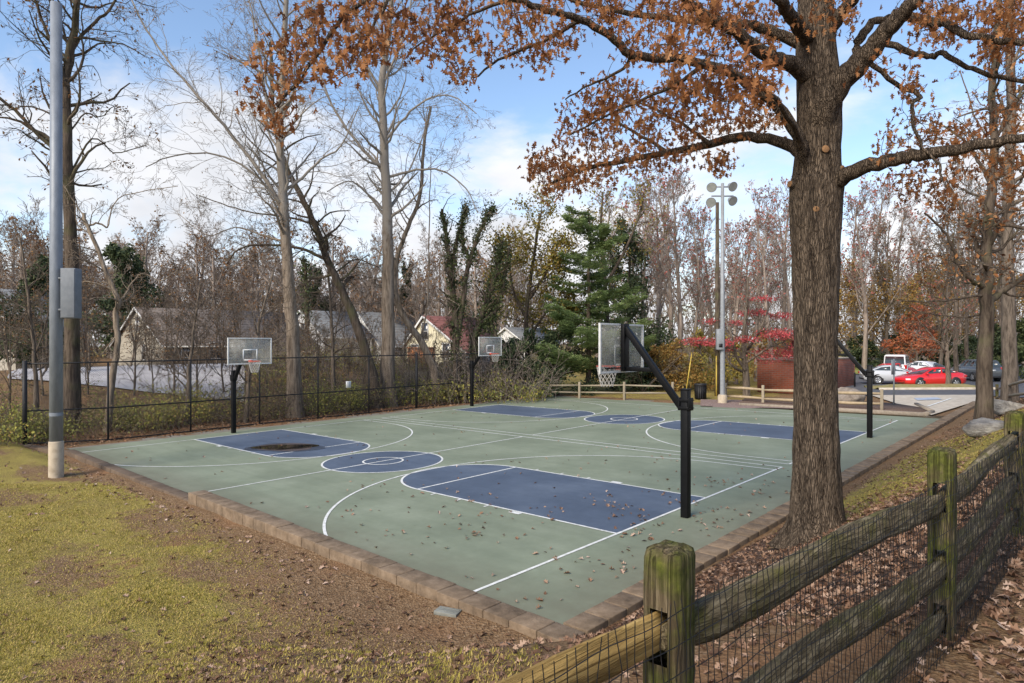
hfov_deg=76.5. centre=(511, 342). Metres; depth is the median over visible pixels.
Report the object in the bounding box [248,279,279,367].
sapling
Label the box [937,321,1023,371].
evergreen shrub
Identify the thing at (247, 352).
basketball hoop
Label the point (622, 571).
court leaves
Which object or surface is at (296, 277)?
woodland tree
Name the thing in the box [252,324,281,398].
sapling
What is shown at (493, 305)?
ivy clad tree
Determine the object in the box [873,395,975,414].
entrance path
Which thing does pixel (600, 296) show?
pine tree
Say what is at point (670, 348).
autumn bush
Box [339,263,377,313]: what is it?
woodland tree
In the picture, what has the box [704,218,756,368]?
bare tree
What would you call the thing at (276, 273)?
woodland tree
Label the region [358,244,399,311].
woodland tree
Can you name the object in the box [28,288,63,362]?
sapling
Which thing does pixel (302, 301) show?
woodland tree
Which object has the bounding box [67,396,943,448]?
court border
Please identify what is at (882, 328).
autumn tree
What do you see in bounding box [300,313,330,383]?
sapling
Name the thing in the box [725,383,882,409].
split rail fence
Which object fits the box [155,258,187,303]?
woodland tree
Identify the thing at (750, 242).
bare tree
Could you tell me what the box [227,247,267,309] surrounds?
woodland tree
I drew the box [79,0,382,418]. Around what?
bare tree
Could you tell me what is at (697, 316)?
guy wire
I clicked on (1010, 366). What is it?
oak tree
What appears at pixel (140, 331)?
sapling
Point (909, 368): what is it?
parked car
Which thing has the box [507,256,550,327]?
woodland tree
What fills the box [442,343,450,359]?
window
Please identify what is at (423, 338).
sapling
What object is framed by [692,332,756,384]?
autumn bush
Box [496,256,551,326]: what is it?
woodland tree
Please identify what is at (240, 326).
sapling
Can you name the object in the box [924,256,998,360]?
autumn tree
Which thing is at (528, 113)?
sky
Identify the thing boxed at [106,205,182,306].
woodland tree
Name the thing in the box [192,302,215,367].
sapling
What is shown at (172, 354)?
sapling
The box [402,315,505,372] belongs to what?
house
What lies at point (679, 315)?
bare tree
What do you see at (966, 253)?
bare tree
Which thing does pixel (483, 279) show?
woodland tree
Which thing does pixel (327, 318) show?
house
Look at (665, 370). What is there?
bare shrub
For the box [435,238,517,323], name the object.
woodland tree
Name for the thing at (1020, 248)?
bare tree
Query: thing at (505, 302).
woodland tree
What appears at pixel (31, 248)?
woodland tree
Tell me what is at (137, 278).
woodland tree
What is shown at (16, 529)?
grass
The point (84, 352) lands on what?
sapling
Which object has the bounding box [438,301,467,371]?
sapling
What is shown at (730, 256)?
bare tree
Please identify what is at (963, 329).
autumn tree
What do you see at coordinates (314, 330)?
sapling
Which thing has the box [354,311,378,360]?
sapling
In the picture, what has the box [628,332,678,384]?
evergreen shrub
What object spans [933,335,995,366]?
evergreen shrub
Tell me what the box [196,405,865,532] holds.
court key paint
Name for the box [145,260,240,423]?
bare tree
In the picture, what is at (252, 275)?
woodland tree
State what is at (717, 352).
utility pole
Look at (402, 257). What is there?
woodland tree
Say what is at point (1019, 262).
bare tree
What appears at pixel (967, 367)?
parked car
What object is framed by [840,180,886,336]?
bare tree
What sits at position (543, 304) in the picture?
woodland tree
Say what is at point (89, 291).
woodland tree
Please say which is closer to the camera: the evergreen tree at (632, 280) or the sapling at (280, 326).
the sapling at (280, 326)
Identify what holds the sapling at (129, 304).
on the ground at (386, 613)
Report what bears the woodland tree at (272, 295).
on the ground at (386, 613)
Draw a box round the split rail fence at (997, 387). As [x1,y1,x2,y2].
[995,380,1023,398]
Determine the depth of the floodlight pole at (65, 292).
18.54 m
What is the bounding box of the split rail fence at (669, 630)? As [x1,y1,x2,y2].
[496,410,1023,682]
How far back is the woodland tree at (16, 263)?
99.35 m
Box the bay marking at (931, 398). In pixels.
[915,397,939,399]
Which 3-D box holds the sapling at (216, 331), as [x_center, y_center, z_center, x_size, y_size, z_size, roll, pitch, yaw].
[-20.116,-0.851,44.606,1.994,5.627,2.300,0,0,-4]
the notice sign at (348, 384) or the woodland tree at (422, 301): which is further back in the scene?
the woodland tree at (422, 301)
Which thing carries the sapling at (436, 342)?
on the ground at (386, 613)
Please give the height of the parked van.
2.160 m
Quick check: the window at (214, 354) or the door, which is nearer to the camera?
the door
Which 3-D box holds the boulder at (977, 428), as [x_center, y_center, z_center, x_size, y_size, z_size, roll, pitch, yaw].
[11.463,2.083,15.579,1.172,0.554,0.664,0,0,-26]
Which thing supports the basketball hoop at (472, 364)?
on the court surface at (479, 559)
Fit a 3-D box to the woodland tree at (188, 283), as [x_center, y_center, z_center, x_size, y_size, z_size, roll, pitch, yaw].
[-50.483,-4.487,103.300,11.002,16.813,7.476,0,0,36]
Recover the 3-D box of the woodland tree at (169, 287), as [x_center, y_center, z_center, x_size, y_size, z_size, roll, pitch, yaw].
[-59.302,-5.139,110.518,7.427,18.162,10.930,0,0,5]
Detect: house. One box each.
[0,289,88,370]
[109,307,314,365]
[297,310,374,361]
[357,311,421,363]
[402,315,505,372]
[498,327,545,362]
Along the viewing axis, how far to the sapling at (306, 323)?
48.23 m
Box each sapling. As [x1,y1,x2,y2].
[0,267,29,370]
[0,283,36,366]
[0,299,46,408]
[3,283,48,395]
[24,273,48,368]
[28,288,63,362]
[63,267,107,370]
[63,270,107,394]
[81,312,103,361]
[102,272,147,358]
[104,297,169,395]
[122,290,165,366]
[124,274,165,365]
[130,323,162,392]
[131,305,164,370]
[147,285,184,365]
[148,292,190,398]
[156,266,213,367]
[167,300,222,393]
[169,296,218,361]
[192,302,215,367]
[197,302,254,390]
[201,290,247,365]
[205,292,227,364]
[206,276,268,355]
[219,317,241,375]
[228,300,252,355]
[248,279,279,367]
[252,290,301,360]
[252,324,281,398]
[254,284,283,352]
[270,306,285,347]
[273,317,324,391]
[298,310,320,347]
[299,317,325,384]
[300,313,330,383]
[306,306,326,354]
[315,312,339,367]
[329,337,362,387]
[332,301,355,367]
[344,299,381,386]
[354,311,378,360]
[394,289,416,368]
[396,335,421,397]
[405,325,433,367]
[420,315,453,387]
[437,310,463,369]
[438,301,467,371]
[448,313,484,379]
[461,300,486,364]
[461,307,498,383]
[471,315,499,370]
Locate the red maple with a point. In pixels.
(743, 356)
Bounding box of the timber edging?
[739,403,934,415]
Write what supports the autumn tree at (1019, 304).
on the ground at (386, 613)
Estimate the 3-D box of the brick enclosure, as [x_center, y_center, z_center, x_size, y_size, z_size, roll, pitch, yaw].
[21.493,2.215,47.055,3.454,2.274,10.475,0,0,43]
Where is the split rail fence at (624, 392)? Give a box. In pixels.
[538,382,673,400]
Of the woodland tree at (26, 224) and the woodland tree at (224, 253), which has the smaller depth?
the woodland tree at (26, 224)
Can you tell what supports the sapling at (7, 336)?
on the ground at (386, 613)
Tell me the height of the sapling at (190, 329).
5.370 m
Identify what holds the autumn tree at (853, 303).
on the ground at (386, 613)
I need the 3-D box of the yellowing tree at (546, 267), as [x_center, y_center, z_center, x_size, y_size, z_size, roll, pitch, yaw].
[1.693,-4.022,47.157,7.462,15.636,5.814,0,0,21]
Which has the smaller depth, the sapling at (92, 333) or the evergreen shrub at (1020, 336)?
the sapling at (92, 333)
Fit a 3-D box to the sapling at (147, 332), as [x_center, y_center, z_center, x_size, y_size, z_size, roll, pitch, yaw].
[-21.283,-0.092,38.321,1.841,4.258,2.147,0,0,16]
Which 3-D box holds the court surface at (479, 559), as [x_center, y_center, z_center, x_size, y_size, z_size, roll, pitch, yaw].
[1.802,3.594,26.203,22.620,0.496,28.120,0,0,43]
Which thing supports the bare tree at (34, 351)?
on the ground at (386, 613)
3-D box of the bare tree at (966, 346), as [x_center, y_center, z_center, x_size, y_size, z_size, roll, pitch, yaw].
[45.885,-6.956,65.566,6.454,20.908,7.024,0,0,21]
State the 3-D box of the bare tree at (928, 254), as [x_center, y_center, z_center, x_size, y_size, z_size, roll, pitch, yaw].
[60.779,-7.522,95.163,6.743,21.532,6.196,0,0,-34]
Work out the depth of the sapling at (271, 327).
45.74 m
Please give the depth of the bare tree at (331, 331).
37.93 m
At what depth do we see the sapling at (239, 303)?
42.72 m
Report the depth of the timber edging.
31.43 m
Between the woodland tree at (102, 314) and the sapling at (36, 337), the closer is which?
the sapling at (36, 337)
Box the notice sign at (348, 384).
[346,381,350,387]
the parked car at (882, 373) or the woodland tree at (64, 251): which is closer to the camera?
the parked car at (882, 373)
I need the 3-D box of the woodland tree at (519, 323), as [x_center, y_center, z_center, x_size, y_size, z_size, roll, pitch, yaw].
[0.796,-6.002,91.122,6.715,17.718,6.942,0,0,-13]
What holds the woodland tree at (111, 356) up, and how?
on the ground at (386, 613)
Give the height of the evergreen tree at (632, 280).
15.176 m
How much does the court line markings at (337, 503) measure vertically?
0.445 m
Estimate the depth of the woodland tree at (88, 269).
91.16 m
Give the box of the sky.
[0,0,1023,345]
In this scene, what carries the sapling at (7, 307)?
on the ground at (386, 613)
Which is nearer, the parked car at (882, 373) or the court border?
the court border
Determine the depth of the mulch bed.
33.85 m
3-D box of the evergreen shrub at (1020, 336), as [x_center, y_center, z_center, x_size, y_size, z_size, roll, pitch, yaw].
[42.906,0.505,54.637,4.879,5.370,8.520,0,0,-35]
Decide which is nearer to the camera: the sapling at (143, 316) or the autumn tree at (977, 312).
the sapling at (143, 316)
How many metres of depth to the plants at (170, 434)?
29.90 m
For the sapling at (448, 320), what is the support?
on the ground at (386, 613)
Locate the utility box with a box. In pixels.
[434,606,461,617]
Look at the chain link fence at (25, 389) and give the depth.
28.72 m
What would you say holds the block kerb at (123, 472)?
on the ground at (386, 613)
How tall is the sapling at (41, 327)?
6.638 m
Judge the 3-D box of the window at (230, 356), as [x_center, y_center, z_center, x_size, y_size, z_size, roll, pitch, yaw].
[-27.107,0.713,62.614,0.080,1.590,0.790,0,0,43]
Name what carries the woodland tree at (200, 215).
on the ground at (386, 613)
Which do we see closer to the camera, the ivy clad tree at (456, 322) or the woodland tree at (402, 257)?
the ivy clad tree at (456, 322)
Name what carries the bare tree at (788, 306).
on the ground at (386, 613)
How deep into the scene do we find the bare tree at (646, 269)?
56.55 m
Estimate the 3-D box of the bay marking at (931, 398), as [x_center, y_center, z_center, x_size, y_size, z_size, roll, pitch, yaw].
[23.779,3.188,37.269,2.434,0.030,1.241,0,0,-12]
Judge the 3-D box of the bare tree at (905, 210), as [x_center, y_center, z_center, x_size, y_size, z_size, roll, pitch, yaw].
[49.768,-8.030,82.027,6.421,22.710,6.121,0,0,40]
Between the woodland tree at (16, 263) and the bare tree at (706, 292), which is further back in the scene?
the woodland tree at (16, 263)
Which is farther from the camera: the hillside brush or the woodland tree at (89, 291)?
the woodland tree at (89, 291)
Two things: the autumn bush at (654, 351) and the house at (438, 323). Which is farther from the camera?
the house at (438, 323)
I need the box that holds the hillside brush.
[241,340,551,404]
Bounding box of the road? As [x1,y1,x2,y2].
[847,358,1023,396]
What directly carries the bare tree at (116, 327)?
on the ground at (386, 613)
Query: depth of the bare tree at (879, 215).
80.31 m
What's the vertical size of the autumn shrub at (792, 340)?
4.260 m
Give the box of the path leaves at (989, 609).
[908,486,1023,682]
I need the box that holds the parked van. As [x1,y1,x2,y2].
[884,354,913,369]
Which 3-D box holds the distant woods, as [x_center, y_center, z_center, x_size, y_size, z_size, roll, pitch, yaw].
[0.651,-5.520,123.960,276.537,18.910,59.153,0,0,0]
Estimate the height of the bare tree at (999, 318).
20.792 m
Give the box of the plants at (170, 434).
[27,394,524,446]
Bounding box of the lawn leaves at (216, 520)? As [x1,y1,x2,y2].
[0,449,337,680]
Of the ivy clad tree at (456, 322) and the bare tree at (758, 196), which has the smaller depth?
the ivy clad tree at (456, 322)
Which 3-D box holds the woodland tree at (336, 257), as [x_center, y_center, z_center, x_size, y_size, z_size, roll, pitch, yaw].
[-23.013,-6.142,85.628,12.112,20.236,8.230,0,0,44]
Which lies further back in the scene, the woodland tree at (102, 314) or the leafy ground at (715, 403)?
the woodland tree at (102, 314)
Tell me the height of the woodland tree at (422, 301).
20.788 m
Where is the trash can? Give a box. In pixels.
[694,383,706,399]
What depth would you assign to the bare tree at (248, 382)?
30.95 m
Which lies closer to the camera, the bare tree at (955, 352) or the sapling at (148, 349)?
the sapling at (148, 349)
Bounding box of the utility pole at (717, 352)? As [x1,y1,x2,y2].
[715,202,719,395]
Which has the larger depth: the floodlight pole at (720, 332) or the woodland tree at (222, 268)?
the woodland tree at (222, 268)
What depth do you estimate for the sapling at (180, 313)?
40.62 m
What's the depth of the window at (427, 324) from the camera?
63.72 m
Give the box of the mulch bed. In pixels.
[740,397,926,411]
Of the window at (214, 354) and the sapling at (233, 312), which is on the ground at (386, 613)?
the sapling at (233, 312)
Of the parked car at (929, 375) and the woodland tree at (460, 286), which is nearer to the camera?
the parked car at (929, 375)
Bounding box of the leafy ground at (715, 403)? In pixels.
[700,399,792,408]
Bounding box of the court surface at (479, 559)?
[69,396,939,623]
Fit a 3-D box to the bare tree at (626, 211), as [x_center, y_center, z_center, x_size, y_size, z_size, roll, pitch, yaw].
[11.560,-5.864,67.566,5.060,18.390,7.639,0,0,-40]
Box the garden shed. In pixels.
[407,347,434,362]
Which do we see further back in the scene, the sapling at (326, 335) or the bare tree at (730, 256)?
the bare tree at (730, 256)
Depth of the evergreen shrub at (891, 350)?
74.41 m
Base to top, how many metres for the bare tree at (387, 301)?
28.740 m
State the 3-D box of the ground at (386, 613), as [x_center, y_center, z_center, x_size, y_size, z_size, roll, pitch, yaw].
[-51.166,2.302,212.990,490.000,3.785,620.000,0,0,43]
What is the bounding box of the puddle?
[244,443,325,451]
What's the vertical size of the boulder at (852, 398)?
1.298 m
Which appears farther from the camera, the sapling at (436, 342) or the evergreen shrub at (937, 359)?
the evergreen shrub at (937, 359)
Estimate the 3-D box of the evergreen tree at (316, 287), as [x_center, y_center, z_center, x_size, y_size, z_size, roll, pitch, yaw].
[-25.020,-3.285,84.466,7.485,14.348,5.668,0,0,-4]
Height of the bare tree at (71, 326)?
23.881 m
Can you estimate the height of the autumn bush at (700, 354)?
4.785 m
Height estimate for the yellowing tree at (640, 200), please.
17.251 m
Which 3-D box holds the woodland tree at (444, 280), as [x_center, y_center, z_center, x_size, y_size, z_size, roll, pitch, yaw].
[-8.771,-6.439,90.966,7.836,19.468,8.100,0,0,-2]
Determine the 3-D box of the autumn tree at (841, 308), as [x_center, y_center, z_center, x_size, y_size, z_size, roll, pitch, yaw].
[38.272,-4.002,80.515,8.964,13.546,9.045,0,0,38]
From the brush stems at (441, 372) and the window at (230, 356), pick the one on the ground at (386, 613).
the brush stems at (441, 372)
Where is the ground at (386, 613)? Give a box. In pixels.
[0,345,1023,682]
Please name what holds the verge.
on the road
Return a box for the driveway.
[8,363,244,401]
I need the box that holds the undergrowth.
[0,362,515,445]
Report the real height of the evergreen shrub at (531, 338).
4.786 m
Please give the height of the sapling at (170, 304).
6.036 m
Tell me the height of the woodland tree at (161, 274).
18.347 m
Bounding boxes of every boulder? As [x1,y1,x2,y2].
[838,387,865,401]
[962,417,1003,438]
[994,399,1023,415]
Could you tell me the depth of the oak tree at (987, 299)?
20.39 m
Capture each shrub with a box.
[272,348,316,368]
[491,328,568,397]
[514,327,601,395]
[591,337,658,391]
[594,320,713,391]
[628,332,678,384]
[749,331,793,357]
[840,335,882,367]
[874,332,952,366]
[914,334,962,363]
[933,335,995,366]
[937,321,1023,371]
[964,317,1023,378]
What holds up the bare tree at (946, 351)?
on the verge
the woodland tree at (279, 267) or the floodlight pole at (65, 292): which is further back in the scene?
the woodland tree at (279, 267)
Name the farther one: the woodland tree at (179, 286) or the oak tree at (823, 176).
the woodland tree at (179, 286)
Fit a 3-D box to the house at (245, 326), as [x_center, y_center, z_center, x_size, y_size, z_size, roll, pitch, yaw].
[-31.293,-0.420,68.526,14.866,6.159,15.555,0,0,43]
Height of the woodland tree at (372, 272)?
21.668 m
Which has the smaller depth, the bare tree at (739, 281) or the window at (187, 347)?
the bare tree at (739, 281)
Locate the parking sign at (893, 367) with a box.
[891,359,894,404]
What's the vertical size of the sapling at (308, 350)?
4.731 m
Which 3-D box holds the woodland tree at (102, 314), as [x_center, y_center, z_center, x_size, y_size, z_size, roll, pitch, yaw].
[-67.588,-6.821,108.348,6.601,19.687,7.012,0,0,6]
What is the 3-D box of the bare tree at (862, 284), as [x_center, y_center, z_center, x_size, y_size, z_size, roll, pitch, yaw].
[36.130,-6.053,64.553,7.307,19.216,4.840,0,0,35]
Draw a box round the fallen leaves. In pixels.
[22,398,1023,682]
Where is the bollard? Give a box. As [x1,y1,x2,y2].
[854,372,855,386]
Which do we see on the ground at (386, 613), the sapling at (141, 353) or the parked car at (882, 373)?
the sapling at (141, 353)
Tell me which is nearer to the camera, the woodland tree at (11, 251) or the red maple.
the red maple
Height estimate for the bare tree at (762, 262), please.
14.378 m
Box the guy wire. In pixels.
[686,214,712,388]
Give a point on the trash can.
(700, 390)
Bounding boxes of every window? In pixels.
[181,347,189,357]
[209,342,221,358]
[226,342,234,358]
[421,322,428,338]
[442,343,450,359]
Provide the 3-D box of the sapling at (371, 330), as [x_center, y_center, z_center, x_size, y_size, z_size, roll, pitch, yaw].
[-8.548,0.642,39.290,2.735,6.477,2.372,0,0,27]
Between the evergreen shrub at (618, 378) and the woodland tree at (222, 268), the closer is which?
the evergreen shrub at (618, 378)
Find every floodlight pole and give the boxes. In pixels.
[48,1,81,477]
[706,182,737,402]
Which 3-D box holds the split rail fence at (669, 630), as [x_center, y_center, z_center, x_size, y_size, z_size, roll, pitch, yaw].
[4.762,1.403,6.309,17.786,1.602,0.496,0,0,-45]
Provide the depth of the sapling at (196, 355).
34.57 m
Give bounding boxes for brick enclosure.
[757,357,855,393]
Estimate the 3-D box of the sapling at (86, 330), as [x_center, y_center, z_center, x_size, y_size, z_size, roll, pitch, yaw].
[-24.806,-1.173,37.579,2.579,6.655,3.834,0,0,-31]
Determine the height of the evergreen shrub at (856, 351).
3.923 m
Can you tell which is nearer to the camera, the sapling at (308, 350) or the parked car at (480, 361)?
the sapling at (308, 350)
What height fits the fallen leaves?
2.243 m
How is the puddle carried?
on the court key paint
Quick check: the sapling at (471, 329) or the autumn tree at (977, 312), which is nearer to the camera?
the sapling at (471, 329)
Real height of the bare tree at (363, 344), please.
22.593 m
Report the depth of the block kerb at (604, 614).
11.43 m
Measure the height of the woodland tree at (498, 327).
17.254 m
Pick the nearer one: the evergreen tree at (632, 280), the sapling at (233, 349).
the sapling at (233, 349)
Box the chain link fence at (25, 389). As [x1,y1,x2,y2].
[22,351,526,444]
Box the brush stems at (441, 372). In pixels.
[213,304,576,405]
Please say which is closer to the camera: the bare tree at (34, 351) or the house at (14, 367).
the bare tree at (34, 351)
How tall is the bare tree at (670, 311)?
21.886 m
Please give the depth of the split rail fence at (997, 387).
26.81 m
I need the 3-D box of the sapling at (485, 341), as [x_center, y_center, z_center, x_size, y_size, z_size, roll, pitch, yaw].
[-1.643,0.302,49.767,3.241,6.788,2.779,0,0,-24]
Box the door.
[409,349,434,362]
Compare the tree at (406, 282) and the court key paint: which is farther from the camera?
the tree at (406, 282)
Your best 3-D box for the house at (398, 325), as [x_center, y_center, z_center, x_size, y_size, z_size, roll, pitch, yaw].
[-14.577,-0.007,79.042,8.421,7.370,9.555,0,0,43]
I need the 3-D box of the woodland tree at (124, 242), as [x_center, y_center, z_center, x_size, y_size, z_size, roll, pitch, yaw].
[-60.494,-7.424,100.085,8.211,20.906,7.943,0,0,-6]
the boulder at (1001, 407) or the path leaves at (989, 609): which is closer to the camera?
the path leaves at (989, 609)
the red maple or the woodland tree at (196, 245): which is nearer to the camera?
the red maple
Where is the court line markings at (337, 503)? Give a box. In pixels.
[87,399,897,591]
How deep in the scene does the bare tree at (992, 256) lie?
86.72 m
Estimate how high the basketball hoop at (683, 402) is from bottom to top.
4.000 m
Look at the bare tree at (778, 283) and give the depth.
54.06 m
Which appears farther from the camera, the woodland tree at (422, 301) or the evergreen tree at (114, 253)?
the woodland tree at (422, 301)
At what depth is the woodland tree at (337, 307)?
82.67 m
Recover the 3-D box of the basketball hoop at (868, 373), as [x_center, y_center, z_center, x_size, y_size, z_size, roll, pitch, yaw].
[12.059,1.448,24.208,1.650,4.000,2.097,0,0,-20]
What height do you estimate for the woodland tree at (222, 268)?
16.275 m
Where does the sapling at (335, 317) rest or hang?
on the ground at (386, 613)
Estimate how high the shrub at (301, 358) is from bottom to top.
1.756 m
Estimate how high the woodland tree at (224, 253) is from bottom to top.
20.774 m
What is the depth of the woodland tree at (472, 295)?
112.90 m
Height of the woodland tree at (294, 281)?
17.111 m
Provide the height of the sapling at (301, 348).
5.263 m
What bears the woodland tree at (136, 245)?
on the ground at (386, 613)
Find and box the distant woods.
[3,252,1023,360]
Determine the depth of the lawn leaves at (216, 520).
12.61 m
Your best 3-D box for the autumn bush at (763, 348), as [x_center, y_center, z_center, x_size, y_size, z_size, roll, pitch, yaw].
[20.713,1.020,54.727,6.485,4.867,5.410,0,0,43]
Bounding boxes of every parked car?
[446,356,491,370]
[858,365,911,383]
[876,363,916,370]
[892,367,966,383]
[910,361,944,368]
[951,359,1001,381]
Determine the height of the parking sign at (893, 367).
2.503 m
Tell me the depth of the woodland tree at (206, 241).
91.32 m
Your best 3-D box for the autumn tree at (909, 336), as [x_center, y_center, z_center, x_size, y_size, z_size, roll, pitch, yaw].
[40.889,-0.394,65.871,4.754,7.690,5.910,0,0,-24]
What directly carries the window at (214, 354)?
in the house at (245, 326)
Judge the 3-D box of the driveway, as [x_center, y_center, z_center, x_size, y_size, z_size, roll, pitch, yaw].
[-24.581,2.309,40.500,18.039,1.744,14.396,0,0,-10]
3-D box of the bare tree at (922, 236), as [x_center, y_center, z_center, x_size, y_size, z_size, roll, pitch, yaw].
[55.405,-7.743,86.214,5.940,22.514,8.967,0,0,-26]
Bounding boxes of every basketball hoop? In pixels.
[227,338,271,432]
[469,337,501,405]
[596,323,693,517]
[838,339,874,437]
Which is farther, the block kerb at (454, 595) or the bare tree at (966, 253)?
the bare tree at (966, 253)
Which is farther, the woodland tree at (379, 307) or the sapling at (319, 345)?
the woodland tree at (379, 307)
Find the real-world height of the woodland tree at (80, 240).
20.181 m
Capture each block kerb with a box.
[24,444,187,501]
[188,490,584,642]
[563,401,974,637]
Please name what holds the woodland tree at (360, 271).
on the ground at (386, 613)
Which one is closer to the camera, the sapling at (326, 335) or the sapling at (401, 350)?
the sapling at (401, 350)
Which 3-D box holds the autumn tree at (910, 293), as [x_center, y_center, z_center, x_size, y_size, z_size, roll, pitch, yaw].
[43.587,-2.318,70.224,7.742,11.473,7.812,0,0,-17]
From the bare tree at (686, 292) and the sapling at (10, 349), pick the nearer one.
the sapling at (10, 349)
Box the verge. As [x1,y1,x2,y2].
[864,384,994,389]
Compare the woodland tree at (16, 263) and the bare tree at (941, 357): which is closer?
the bare tree at (941, 357)
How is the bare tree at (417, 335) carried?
on the ground at (386, 613)
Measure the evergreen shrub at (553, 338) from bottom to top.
4.957 m
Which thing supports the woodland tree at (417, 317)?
on the ground at (386, 613)
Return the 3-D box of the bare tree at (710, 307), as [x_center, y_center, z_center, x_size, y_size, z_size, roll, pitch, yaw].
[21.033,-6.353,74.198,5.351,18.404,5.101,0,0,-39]
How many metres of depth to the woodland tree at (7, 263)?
109.02 m
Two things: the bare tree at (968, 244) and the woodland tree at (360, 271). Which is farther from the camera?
the woodland tree at (360, 271)
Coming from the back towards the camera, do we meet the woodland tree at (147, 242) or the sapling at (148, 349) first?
the woodland tree at (147, 242)
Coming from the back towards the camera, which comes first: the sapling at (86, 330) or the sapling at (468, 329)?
the sapling at (468, 329)
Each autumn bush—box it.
[629,344,680,389]
[655,338,714,390]
[676,327,729,386]
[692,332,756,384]
[730,329,792,378]
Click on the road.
(860, 383)
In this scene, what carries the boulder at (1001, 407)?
on the ground at (386, 613)
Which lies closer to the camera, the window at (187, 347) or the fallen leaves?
the fallen leaves
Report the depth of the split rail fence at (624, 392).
40.07 m
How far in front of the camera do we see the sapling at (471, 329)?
48.62 m
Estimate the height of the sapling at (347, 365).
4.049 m
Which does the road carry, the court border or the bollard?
the bollard
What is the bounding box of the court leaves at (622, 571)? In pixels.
[126,400,911,608]
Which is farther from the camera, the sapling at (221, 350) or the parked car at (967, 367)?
the parked car at (967, 367)
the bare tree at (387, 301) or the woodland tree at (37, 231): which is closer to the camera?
the bare tree at (387, 301)
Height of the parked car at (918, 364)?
1.480 m
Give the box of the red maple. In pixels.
[679,267,793,395]
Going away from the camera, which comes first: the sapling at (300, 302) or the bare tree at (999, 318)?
the sapling at (300, 302)
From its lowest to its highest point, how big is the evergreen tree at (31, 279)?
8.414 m
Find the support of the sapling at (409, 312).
on the ground at (386, 613)
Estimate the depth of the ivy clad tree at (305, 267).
61.82 m
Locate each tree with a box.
[0,0,164,428]
[0,190,100,411]
[0,213,38,288]
[0,216,47,289]
[0,245,18,289]
[0,254,63,368]
[3,206,63,287]
[4,197,64,268]
[11,218,91,301]
[36,228,99,290]
[42,171,186,432]
[45,218,112,309]
[64,244,105,357]
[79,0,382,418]
[81,241,167,352]
[82,255,108,353]
[82,269,130,358]
[87,266,113,357]
[88,231,137,321]
[104,242,161,317]
[105,231,184,318]
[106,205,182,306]
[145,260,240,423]
[150,238,182,307]
[154,240,196,308]
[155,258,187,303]
[155,262,181,305]
[166,235,260,309]
[169,264,208,306]
[171,213,234,309]
[174,223,232,309]
[183,11,384,408]
[185,237,309,422]
[194,218,251,308]
[214,239,262,310]
[215,224,274,310]
[226,234,283,311]
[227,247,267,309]
[229,0,1023,549]
[238,215,298,311]
[246,193,322,311]
[249,249,298,310]
[263,0,501,406]
[270,261,325,306]
[274,255,308,310]
[292,214,372,398]
[293,252,325,349]
[294,266,320,310]
[295,223,363,311]
[298,263,328,310]
[316,251,355,311]
[333,203,404,310]
[337,245,373,310]
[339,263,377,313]
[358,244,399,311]
[362,226,429,324]
[364,274,402,311]
[366,89,459,401]
[397,249,443,325]
[397,260,420,317]
[398,225,444,314]
[414,244,471,315]
[422,227,473,316]
[432,193,510,400]
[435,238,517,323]
[440,269,473,314]
[460,271,473,315]
[461,227,517,399]
[466,246,503,329]
[470,259,521,331]
[476,177,586,359]
[477,212,533,329]
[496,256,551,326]
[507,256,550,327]
[508,205,656,393]
[508,246,536,327]
[532,277,557,328]
[558,170,668,388]
[582,214,676,375]
[591,181,630,357]
[609,197,658,322]
[612,160,689,362]
[620,176,680,374]
[632,164,678,361]
[634,162,703,382]
[635,181,713,345]
[674,205,719,363]
[676,207,714,364]
[679,203,739,372]
[698,229,757,383]
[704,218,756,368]
[708,220,750,317]
[710,178,784,357]
[725,219,771,345]
[737,205,791,357]
[744,208,790,381]
[751,191,791,341]
[764,176,791,345]
[791,278,852,341]
[838,256,897,352]
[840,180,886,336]
[840,186,916,368]
[841,171,904,360]
[844,259,927,362]
[862,185,917,353]
[870,268,958,361]
[877,0,1023,418]
[878,188,936,348]
[880,302,940,362]
[896,201,958,359]
[902,267,995,383]
[905,258,976,353]
[907,191,978,364]
[911,220,941,320]
[913,158,984,371]
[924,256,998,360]
[926,0,1023,401]
[931,174,996,359]
[945,150,1019,330]
[949,192,979,352]
[953,266,1017,338]
[966,149,1023,316]
[973,165,1023,326]
[974,195,1015,324]
[993,270,1023,363]
[997,222,1023,298]
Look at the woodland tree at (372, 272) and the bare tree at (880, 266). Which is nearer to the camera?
the bare tree at (880, 266)
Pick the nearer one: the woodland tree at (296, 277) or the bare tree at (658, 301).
the bare tree at (658, 301)
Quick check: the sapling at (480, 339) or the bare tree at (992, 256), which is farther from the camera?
the bare tree at (992, 256)
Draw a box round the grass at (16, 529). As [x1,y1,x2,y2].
[0,409,1023,682]
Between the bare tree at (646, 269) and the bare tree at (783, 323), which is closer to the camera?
the bare tree at (646, 269)
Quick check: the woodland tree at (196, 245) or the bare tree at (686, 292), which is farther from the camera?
the woodland tree at (196, 245)
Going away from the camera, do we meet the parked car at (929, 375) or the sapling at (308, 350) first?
the sapling at (308, 350)
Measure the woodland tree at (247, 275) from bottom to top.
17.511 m

